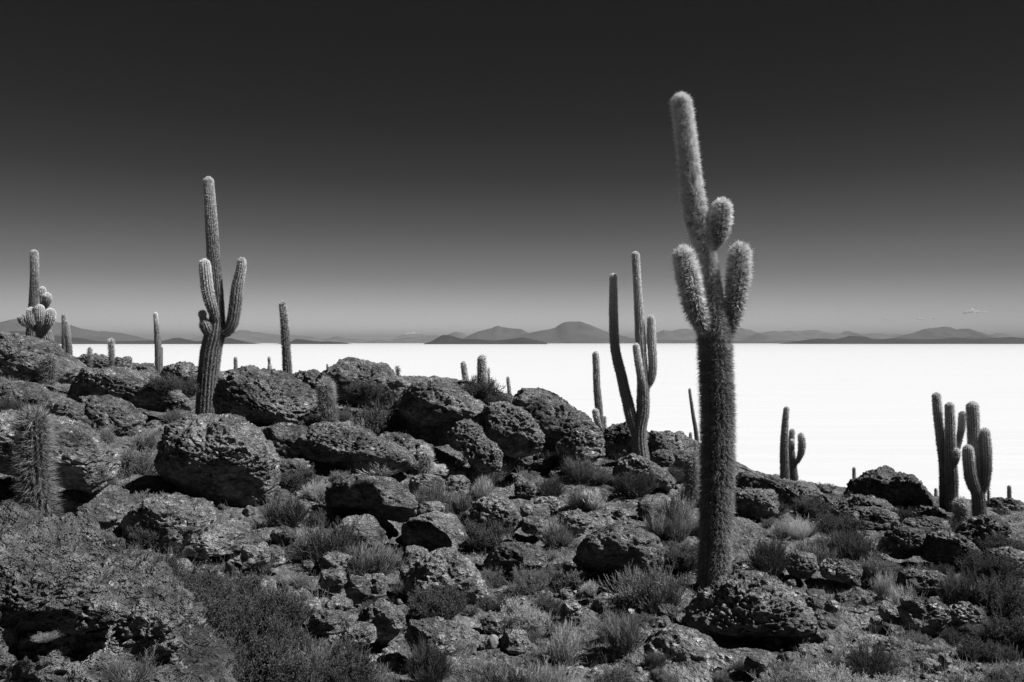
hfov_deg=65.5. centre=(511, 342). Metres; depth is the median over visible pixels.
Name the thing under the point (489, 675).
shrub
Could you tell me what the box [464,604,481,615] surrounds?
shrub
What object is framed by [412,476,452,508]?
shrub
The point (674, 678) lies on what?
shrub
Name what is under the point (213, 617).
shrub
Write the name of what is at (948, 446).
cactus
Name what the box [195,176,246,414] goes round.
cactus
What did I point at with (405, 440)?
boulder
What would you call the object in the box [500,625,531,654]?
boulder
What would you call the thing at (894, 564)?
shrub
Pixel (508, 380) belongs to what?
cactus
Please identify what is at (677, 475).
shrub
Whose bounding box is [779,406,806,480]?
cactus
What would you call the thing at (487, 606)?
shrub
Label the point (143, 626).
boulder
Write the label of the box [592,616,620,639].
shrub
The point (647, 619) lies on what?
shrub
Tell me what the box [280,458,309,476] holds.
boulder
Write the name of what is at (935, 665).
stone
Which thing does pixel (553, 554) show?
dead shrub
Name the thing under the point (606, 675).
shrub
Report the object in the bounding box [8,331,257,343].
mountain
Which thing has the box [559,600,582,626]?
boulder
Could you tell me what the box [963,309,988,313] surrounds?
cloud
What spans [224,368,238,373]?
boulder
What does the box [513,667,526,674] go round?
stone
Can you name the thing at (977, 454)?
cactus
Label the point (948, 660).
stone
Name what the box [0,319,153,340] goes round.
mountain
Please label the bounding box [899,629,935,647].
shrub
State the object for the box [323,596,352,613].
boulder
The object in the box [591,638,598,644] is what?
stone
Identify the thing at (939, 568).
shrub
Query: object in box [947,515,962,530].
shrub
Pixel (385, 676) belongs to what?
shrub
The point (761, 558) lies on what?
shrub
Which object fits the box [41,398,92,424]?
boulder
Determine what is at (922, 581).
boulder
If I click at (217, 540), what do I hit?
boulder
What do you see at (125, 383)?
boulder
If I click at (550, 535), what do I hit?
shrub
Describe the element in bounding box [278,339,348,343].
mountain
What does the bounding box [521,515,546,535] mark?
boulder
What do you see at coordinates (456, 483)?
boulder
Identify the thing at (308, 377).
boulder
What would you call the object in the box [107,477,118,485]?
shrub
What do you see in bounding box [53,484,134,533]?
boulder
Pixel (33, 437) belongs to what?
cactus
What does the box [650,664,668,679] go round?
shrub
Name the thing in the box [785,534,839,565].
shrub
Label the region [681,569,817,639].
boulder
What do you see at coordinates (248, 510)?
stone
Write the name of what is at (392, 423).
shrub
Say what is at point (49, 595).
boulder
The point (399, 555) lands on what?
shrub
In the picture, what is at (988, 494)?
cactus
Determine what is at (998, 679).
shrub
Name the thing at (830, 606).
stone
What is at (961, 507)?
cactus
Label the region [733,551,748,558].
grass tuft
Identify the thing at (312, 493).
shrub
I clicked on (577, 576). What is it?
shrub
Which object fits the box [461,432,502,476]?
boulder
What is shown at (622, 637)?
shrub
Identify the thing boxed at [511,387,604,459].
boulder
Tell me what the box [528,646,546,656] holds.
dead shrub
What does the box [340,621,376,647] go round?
boulder
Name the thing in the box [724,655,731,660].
stone
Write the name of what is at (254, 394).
boulder
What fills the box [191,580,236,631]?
shrub
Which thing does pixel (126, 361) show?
boulder
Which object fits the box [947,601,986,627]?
boulder
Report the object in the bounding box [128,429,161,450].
shrub
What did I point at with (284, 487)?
shrub
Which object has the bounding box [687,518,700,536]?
shrub
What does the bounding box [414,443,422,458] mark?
shrub
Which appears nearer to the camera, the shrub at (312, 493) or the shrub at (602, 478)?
the shrub at (312, 493)
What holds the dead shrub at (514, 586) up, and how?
on the ground at (472, 636)
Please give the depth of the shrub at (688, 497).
14.06 m
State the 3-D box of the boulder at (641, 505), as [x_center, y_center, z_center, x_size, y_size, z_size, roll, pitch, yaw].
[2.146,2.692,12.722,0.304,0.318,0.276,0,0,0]
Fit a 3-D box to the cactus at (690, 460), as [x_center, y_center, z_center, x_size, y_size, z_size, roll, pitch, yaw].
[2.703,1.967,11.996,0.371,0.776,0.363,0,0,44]
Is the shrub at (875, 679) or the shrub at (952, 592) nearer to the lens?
the shrub at (875, 679)
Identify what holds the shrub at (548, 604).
on the ground at (472, 636)
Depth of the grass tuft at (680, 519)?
11.95 m
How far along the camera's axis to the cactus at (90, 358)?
21.97 m
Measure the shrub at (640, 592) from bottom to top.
0.633 m
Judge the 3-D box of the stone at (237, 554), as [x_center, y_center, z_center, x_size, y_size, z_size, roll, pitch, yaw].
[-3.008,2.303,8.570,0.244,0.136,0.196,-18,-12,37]
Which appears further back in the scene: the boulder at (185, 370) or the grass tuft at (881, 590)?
the boulder at (185, 370)
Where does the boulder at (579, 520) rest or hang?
on the ground at (472, 636)
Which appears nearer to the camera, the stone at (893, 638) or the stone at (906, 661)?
the stone at (906, 661)
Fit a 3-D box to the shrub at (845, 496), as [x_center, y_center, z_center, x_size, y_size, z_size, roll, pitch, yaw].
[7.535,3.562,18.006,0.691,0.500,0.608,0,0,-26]
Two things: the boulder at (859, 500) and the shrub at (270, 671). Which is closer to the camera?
the shrub at (270, 671)
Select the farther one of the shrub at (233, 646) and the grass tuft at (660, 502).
the grass tuft at (660, 502)
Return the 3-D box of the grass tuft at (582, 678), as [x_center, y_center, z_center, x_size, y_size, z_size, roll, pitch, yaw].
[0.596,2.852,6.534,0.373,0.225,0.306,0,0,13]
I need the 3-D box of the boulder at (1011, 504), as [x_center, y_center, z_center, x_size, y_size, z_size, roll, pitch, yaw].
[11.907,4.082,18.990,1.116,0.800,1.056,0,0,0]
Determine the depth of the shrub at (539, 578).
9.18 m
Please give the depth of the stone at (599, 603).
8.84 m
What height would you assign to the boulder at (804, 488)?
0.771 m
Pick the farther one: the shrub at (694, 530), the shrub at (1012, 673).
the shrub at (694, 530)
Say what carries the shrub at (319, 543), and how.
on the ground at (472, 636)
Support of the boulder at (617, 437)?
on the ground at (472, 636)
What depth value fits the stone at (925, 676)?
6.66 m
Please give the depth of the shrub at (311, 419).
14.18 m
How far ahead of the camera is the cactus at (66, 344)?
26.88 m
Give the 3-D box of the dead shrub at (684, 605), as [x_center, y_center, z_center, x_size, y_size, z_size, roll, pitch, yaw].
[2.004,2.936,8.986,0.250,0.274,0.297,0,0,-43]
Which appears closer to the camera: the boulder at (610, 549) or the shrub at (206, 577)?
the shrub at (206, 577)
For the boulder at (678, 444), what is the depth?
17.43 m
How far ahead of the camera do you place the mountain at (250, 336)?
32982.87 m
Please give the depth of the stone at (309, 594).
8.05 m
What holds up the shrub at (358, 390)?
on the ground at (472, 636)
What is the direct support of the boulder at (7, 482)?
on the ground at (472, 636)
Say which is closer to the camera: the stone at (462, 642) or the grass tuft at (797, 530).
the stone at (462, 642)
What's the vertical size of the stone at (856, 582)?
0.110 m
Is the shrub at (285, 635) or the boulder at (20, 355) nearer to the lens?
the shrub at (285, 635)
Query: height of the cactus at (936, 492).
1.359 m
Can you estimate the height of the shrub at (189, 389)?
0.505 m
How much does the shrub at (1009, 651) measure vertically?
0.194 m
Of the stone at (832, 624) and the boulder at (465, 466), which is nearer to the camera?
the stone at (832, 624)
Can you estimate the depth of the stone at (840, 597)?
9.12 m
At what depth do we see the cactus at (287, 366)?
19.93 m
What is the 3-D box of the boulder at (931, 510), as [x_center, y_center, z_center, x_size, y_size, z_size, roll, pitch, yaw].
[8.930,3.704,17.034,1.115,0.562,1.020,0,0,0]
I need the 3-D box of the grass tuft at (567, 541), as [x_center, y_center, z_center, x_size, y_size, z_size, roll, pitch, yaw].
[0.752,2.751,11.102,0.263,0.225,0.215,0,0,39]
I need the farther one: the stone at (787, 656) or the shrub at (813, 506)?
the shrub at (813, 506)
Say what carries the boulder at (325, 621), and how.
on the ground at (472, 636)
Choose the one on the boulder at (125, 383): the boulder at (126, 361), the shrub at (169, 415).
the shrub at (169, 415)
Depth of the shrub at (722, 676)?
6.74 m
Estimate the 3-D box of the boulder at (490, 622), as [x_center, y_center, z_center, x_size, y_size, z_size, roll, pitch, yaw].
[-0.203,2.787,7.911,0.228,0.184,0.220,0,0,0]
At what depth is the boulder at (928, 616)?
8.08 m
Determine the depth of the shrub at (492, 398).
20.14 m
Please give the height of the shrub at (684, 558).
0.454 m
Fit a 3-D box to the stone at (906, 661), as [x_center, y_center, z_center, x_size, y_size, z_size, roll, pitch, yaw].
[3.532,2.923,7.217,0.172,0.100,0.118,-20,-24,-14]
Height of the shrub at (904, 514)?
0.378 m
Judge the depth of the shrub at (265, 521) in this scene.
10.14 m
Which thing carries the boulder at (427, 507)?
on the ground at (472, 636)
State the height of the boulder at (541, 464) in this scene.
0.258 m
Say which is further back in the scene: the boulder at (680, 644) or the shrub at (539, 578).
the shrub at (539, 578)
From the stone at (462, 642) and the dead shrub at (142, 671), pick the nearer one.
the dead shrub at (142, 671)
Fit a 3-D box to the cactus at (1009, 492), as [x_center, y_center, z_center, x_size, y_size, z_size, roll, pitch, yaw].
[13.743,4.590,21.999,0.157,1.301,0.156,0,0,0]
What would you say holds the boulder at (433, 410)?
on the ground at (472, 636)
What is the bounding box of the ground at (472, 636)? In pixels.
[0,370,1023,681]
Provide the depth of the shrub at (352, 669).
5.60 m
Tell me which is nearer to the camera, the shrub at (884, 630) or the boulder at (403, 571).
the shrub at (884, 630)
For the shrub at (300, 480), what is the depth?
11.59 m
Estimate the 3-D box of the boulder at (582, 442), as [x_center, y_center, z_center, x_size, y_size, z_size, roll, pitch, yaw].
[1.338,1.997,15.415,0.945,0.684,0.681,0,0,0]
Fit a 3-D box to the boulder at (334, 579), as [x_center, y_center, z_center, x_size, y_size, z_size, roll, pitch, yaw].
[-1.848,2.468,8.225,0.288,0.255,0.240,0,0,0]
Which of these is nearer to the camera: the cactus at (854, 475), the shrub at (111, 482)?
the shrub at (111, 482)
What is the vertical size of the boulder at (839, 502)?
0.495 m
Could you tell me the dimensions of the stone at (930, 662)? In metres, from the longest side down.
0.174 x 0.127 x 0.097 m
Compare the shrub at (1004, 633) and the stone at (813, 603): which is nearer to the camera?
the shrub at (1004, 633)
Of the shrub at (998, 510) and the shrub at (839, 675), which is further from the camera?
the shrub at (998, 510)
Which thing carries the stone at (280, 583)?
on the ground at (472, 636)
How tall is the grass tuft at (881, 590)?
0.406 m
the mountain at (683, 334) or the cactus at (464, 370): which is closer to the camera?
the cactus at (464, 370)
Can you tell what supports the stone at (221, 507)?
on the ground at (472, 636)
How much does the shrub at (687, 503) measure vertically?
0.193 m
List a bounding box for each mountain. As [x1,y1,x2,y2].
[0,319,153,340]
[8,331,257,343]
[188,330,371,342]
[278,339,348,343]
[362,336,439,342]
[395,333,434,338]
[424,335,546,343]
[449,332,466,338]
[463,326,527,339]
[518,321,634,342]
[620,340,794,342]
[634,328,757,340]
[740,330,901,340]
[780,336,1023,343]
[895,327,997,338]
[990,333,1023,337]
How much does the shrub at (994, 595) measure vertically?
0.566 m
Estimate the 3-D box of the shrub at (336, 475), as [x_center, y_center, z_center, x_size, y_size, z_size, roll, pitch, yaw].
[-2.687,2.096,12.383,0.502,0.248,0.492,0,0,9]
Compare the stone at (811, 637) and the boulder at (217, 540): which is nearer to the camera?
the stone at (811, 637)
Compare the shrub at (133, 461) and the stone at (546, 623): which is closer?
the stone at (546, 623)
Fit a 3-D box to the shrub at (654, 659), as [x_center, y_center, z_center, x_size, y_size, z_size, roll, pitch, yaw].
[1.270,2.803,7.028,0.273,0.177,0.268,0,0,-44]
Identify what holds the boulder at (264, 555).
on the ground at (472, 636)
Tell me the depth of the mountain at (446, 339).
12679.24 m
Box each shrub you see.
[0,392,25,410]
[94,427,116,443]
[100,639,168,681]
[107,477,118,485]
[118,441,156,475]
[125,520,172,549]
[125,543,142,557]
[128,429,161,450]
[132,488,179,504]
[139,371,186,394]
[143,543,189,581]
[161,405,186,423]
[173,557,231,598]
[176,376,200,397]
[181,574,243,637]
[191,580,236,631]
[205,580,275,648]
[207,567,270,611]
[207,622,262,681]
[218,569,272,603]
[218,621,317,681]
[240,579,317,637]
[241,611,327,664]
[252,491,315,527]
[255,520,270,527]
[267,588,309,621]
[275,638,334,681]
[278,517,363,568]
[279,461,325,492]
[281,482,294,489]
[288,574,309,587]
[295,629,383,681]
[299,477,330,503]
[301,412,319,426]
[304,507,329,527]
[316,638,329,649]
[326,469,353,481]
[335,407,354,421]
[339,537,409,576]
[341,378,384,401]
[342,392,412,435]
[358,599,377,610]
[364,661,408,681]
[370,633,401,644]
[379,520,389,530]
[384,541,402,555]
[388,552,403,561]
[399,633,455,681]
[403,579,471,620]
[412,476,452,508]
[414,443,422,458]
[443,509,468,527]
[444,490,461,502]
[445,489,472,513]
[449,641,462,655]
[454,452,514,486]
[455,374,505,400]
[461,513,514,552]
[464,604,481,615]
[464,658,530,681]
[466,587,497,610]
[466,654,493,673]
[472,594,497,611]
[480,565,506,588]
[484,392,510,405]
[484,580,493,588]
[491,593,514,611]
[493,595,551,634]
[498,574,534,598]
[499,462,511,476]
[507,561,555,597]
[518,654,580,681]
[524,627,541,643]
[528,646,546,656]
[530,593,567,618]
[533,445,565,469]
[533,516,573,547]
[536,471,565,496]
[541,544,560,561]
[543,555,594,592]
[558,453,605,481]
[559,534,580,547]
[562,487,602,510]
[583,664,637,681]
[590,467,609,483]
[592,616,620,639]
[595,610,648,654]
[598,556,695,614]
[603,473,616,485]
[609,466,664,497]
[625,611,655,626]
[642,648,672,669]
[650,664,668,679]
[659,671,681,681]
[662,539,698,574]
[667,463,685,484]
[675,484,699,502]
[675,499,695,509]
[679,593,692,610]
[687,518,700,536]
[710,668,731,681]
[744,530,800,576]
[747,666,808,681]
[760,517,787,527]
[766,499,790,517]
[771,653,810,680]
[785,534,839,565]
[787,494,835,518]
[799,659,869,681]
[810,536,828,546]
[811,509,867,535]
[812,518,890,562]
[814,656,829,666]
[816,482,837,490]
[827,654,850,671]
[832,490,856,498]
[846,638,899,681]
[855,551,897,585]
[855,668,904,681]
[867,621,895,634]
[875,648,895,662]
[882,556,902,573]
[891,505,920,522]
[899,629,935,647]
[906,560,932,569]
[923,562,956,574]
[926,645,946,654]
[933,564,983,605]
[939,625,964,645]
[941,669,987,681]
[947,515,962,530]
[947,630,1007,662]
[953,547,1023,585]
[958,623,982,635]
[964,566,1023,622]
[973,603,1023,658]
[974,623,987,643]
[977,530,1023,551]
[978,670,1021,681]
[983,659,1023,681]
[989,504,1012,514]
[992,643,1022,663]
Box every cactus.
[6,401,66,517]
[17,249,56,341]
[37,352,60,385]
[61,313,72,354]
[85,347,93,367]
[106,337,115,366]
[153,312,161,372]
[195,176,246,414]
[233,357,237,368]
[267,356,272,369]
[278,301,292,375]
[314,374,339,421]
[394,365,401,376]
[416,443,435,474]
[460,361,468,380]
[475,354,491,385]
[506,376,511,393]
[592,351,606,432]
[608,251,658,460]
[669,90,754,588]
[681,449,700,497]
[688,388,699,444]
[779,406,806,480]
[852,467,856,478]
[931,392,965,513]
[934,488,937,496]
[951,495,970,524]
[962,401,993,516]
[986,485,990,503]
[1007,485,1011,498]
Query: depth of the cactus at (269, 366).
26.96 m
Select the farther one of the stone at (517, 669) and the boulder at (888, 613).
the boulder at (888, 613)
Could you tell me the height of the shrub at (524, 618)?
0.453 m
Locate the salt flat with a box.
[59,343,1023,501]
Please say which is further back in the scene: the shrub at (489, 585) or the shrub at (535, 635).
the shrub at (489, 585)
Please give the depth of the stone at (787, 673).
6.70 m
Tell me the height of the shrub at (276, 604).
0.524 m
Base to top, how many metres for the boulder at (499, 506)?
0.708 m
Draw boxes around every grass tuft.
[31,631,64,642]
[247,553,280,574]
[339,461,399,476]
[352,416,384,435]
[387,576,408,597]
[469,475,495,498]
[489,534,515,546]
[532,607,557,636]
[546,617,587,666]
[559,533,570,546]
[568,674,598,681]
[578,581,599,595]
[582,489,608,510]
[642,505,672,537]
[648,521,668,536]
[653,497,669,511]
[654,491,699,541]
[730,657,744,670]
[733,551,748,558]
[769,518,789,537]
[783,512,814,539]
[801,517,818,537]
[869,568,896,597]
[883,579,928,605]
[947,570,967,587]
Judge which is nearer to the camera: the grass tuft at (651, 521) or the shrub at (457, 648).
the shrub at (457, 648)
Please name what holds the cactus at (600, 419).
on the ground at (472, 636)
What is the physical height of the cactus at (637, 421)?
4.549 m
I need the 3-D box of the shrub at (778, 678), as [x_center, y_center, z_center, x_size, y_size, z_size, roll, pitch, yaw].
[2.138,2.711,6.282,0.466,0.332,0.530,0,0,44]
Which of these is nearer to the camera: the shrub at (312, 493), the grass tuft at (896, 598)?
the grass tuft at (896, 598)
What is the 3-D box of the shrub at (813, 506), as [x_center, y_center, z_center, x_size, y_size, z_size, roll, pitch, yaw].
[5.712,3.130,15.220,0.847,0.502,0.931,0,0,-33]
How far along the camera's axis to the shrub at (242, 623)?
5.91 m
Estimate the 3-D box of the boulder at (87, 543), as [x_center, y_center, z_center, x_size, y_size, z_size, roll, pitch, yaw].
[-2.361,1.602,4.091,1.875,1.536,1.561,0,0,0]
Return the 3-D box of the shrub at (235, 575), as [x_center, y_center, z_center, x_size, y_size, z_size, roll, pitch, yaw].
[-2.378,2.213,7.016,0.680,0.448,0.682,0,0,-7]
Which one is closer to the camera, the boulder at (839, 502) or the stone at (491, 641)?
the stone at (491, 641)
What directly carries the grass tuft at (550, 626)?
on the ground at (472, 636)
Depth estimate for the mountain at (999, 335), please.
39648.29 m
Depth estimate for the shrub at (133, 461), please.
11.02 m
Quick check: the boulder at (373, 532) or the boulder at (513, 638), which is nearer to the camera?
the boulder at (513, 638)
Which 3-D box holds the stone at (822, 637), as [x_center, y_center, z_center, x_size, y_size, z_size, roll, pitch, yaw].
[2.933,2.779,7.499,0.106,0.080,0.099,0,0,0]
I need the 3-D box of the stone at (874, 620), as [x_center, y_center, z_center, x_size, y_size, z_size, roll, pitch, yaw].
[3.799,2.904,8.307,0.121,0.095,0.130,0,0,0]
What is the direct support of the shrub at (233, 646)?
on the ground at (472, 636)
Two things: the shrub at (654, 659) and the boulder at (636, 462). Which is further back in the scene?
the boulder at (636, 462)
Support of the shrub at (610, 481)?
on the ground at (472, 636)
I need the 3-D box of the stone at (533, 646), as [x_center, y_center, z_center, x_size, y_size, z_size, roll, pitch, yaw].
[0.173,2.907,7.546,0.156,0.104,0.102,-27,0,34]
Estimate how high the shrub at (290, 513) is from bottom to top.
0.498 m
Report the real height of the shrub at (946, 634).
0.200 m
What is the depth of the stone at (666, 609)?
8.24 m
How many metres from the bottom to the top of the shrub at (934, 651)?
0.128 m
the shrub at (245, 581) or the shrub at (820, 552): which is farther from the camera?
the shrub at (820, 552)
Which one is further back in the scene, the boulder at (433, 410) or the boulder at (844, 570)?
the boulder at (433, 410)
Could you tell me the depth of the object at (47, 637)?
3.50 m
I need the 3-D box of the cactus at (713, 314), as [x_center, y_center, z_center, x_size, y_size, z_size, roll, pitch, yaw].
[2.467,0.048,9.970,1.148,6.444,0.641,0,0,-20]
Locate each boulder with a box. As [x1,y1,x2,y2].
[0,330,86,383]
[0,380,50,408]
[0,409,121,492]
[0,475,23,505]
[0,499,237,681]
[0,554,130,634]
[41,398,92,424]
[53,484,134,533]
[67,366,191,412]
[76,353,108,368]
[78,394,147,436]
[114,356,132,367]
[116,599,182,656]
[120,492,216,550]
[132,362,157,372]
[153,413,281,505]
[160,361,197,383]
[175,522,249,558]
[212,365,319,425]
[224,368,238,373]
[240,545,258,566]
[255,542,270,567]
[258,422,307,458]
[269,545,285,567]
[270,525,297,545]
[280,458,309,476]
[293,369,320,388]
[297,421,416,472]
[307,607,346,634]
[315,357,410,408]
[318,568,346,593]
[320,550,351,571]
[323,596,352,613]
[324,473,417,522]
[336,514,388,551]
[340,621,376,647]
[344,574,370,604]
[357,598,405,641]
[364,573,387,598]
[379,432,416,454]
[399,377,486,446]
[399,565,408,581]
[400,546,496,607]
[401,516,458,551]
[402,545,428,565]
[404,616,455,659]
[407,461,466,481]
[408,473,444,500]
[418,501,444,514]
[419,511,467,545]
[445,475,470,494]
[447,419,484,451]
[460,460,487,482]
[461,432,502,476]
[468,492,521,538]
[480,613,501,632]
[482,401,544,457]
[483,539,546,576]
[499,447,532,469]
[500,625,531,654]
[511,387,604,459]
[514,480,536,498]
[520,503,550,518]
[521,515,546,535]
[532,458,552,470]
[534,496,562,512]
[557,427,604,462]
[557,508,591,533]
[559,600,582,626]
[573,523,664,578]
[603,421,649,458]
[612,453,675,489]
[637,501,654,518]
[644,625,717,665]
[647,430,700,468]
[650,449,674,467]
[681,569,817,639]
[731,558,754,572]
[733,487,779,517]
[734,471,800,502]
[780,481,822,507]
[785,549,818,579]
[817,493,848,517]
[819,558,862,582]
[841,505,899,529]
[843,465,936,510]
[846,493,896,511]
[876,524,926,559]
[878,603,899,624]
[894,568,948,594]
[897,595,951,634]
[901,515,951,529]
[903,501,954,521]
[920,527,979,565]
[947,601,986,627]
[954,514,1011,550]
[980,546,1023,577]
[986,497,1023,510]
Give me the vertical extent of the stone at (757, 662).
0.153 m
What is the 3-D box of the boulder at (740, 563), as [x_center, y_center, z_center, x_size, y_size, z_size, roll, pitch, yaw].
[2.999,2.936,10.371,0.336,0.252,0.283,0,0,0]
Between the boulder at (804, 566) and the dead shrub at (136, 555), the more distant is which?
the boulder at (804, 566)
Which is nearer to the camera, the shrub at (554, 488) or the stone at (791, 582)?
the stone at (791, 582)
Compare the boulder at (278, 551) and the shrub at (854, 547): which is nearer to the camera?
the boulder at (278, 551)
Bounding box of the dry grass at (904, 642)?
[0,374,1023,681]
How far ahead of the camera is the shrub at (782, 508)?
14.78 m
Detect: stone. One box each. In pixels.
[217,504,224,509]
[225,551,240,560]
[225,561,241,574]
[230,513,241,519]
[243,505,255,515]
[276,580,286,588]
[284,544,291,550]
[300,590,311,599]
[302,560,313,569]
[396,599,403,604]
[458,639,466,650]
[484,634,500,648]
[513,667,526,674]
[528,643,537,651]
[534,585,544,595]
[540,613,548,624]
[548,471,556,477]
[559,590,569,599]
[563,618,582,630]
[583,587,596,598]
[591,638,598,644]
[594,598,607,608]
[613,509,623,517]
[636,667,641,673]
[655,615,671,627]
[656,604,676,618]
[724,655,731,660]
[743,653,767,673]
[776,651,800,662]
[776,670,790,678]
[786,579,795,587]
[794,645,806,654]
[799,633,816,642]
[805,597,823,610]
[806,588,825,597]
[814,608,823,620]
[817,632,828,641]
[818,621,827,629]
[820,485,832,494]
[824,599,840,612]
[827,621,837,628]
[834,593,846,602]
[850,578,860,586]
[861,596,873,605]
[869,616,881,625]
[888,636,897,640]
[893,658,911,666]
[920,673,930,678]
[921,658,936,670]
[933,663,959,672]
[938,654,951,665]
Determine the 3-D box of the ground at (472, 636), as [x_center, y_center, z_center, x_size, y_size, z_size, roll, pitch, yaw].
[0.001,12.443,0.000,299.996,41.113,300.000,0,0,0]
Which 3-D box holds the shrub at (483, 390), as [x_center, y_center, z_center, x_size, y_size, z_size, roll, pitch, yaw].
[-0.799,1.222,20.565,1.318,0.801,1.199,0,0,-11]
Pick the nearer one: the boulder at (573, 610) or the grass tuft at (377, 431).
the boulder at (573, 610)
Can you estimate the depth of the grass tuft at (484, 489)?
13.51 m
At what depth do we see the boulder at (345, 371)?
17.37 m
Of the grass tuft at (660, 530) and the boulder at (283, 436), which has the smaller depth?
the grass tuft at (660, 530)
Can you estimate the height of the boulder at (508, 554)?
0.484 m
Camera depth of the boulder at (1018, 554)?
11.09 m
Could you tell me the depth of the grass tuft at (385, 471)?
12.92 m
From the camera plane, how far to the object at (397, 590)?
8.50 m
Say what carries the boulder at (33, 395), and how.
on the ground at (472, 636)
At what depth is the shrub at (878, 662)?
6.73 m
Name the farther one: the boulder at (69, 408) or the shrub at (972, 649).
the boulder at (69, 408)
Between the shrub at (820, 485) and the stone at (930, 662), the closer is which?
the stone at (930, 662)
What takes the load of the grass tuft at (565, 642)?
on the ground at (472, 636)
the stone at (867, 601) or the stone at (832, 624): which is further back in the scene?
the stone at (867, 601)
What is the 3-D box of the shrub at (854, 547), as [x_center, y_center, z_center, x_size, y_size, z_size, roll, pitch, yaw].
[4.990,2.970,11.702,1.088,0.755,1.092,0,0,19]
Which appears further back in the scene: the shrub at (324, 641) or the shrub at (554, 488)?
the shrub at (554, 488)
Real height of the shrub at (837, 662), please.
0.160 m
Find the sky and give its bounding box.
[0,0,1023,340]
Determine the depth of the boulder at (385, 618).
7.19 m
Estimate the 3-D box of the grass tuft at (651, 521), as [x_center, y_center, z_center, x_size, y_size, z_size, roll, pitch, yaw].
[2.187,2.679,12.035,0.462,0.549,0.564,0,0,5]
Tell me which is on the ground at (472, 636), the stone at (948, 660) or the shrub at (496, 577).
the shrub at (496, 577)
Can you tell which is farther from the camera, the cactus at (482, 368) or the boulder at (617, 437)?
the cactus at (482, 368)
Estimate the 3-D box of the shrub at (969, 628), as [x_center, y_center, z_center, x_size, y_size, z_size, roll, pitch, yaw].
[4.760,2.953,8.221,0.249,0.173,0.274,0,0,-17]
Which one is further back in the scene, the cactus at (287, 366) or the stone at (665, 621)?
the cactus at (287, 366)
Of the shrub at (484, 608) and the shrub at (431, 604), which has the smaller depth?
the shrub at (431, 604)
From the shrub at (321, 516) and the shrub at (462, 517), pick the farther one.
the shrub at (462, 517)
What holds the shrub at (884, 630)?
on the ground at (472, 636)
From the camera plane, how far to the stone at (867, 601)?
9.07 m
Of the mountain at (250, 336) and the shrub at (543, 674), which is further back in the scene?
the mountain at (250, 336)
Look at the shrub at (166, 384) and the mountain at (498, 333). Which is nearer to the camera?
the shrub at (166, 384)
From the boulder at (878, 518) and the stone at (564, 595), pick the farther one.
the boulder at (878, 518)
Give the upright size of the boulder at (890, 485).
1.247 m
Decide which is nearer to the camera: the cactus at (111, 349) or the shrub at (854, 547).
the shrub at (854, 547)
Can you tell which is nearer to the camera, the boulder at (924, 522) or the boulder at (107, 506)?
the boulder at (107, 506)
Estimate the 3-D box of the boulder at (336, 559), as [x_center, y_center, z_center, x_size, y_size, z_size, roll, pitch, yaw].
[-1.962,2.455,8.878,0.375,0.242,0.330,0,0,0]
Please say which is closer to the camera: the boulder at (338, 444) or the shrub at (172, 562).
the shrub at (172, 562)
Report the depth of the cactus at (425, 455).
11.94 m
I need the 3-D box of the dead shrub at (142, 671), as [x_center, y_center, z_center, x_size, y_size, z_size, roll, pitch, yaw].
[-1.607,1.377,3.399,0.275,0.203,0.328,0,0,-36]
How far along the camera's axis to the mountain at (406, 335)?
42909.86 m
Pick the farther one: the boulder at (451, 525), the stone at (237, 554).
the boulder at (451, 525)
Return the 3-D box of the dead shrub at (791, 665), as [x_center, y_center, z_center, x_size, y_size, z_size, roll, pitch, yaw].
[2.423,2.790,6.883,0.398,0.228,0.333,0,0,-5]
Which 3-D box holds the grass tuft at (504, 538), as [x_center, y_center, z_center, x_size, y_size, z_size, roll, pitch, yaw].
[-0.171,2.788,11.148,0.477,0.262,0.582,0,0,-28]
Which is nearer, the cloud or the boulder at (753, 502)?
the boulder at (753, 502)
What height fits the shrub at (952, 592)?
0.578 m
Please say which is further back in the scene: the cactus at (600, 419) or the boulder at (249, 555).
the cactus at (600, 419)
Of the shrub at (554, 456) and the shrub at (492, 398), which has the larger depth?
the shrub at (492, 398)
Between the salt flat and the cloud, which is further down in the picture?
the salt flat
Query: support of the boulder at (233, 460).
on the ground at (472, 636)
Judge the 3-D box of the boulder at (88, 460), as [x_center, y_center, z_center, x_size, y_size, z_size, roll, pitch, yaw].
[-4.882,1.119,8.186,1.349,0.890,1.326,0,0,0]
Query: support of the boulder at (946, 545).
on the ground at (472, 636)
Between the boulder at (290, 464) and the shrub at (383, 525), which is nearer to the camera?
the shrub at (383, 525)
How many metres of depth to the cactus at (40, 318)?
25.91 m
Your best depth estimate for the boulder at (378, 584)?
8.32 m
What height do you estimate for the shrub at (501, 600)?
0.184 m
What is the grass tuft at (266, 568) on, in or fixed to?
on the ground at (472, 636)
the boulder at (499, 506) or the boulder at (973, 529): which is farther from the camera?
the boulder at (973, 529)
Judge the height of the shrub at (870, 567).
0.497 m
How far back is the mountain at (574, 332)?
22777.22 m
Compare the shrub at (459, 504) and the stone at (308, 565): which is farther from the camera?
the shrub at (459, 504)
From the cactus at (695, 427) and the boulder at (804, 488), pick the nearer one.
the boulder at (804, 488)
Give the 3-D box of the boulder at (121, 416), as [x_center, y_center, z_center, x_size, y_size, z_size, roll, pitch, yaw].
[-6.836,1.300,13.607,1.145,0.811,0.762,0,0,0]
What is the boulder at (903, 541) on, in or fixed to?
on the ground at (472, 636)
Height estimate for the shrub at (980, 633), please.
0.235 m
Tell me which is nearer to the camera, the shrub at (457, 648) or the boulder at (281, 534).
the shrub at (457, 648)

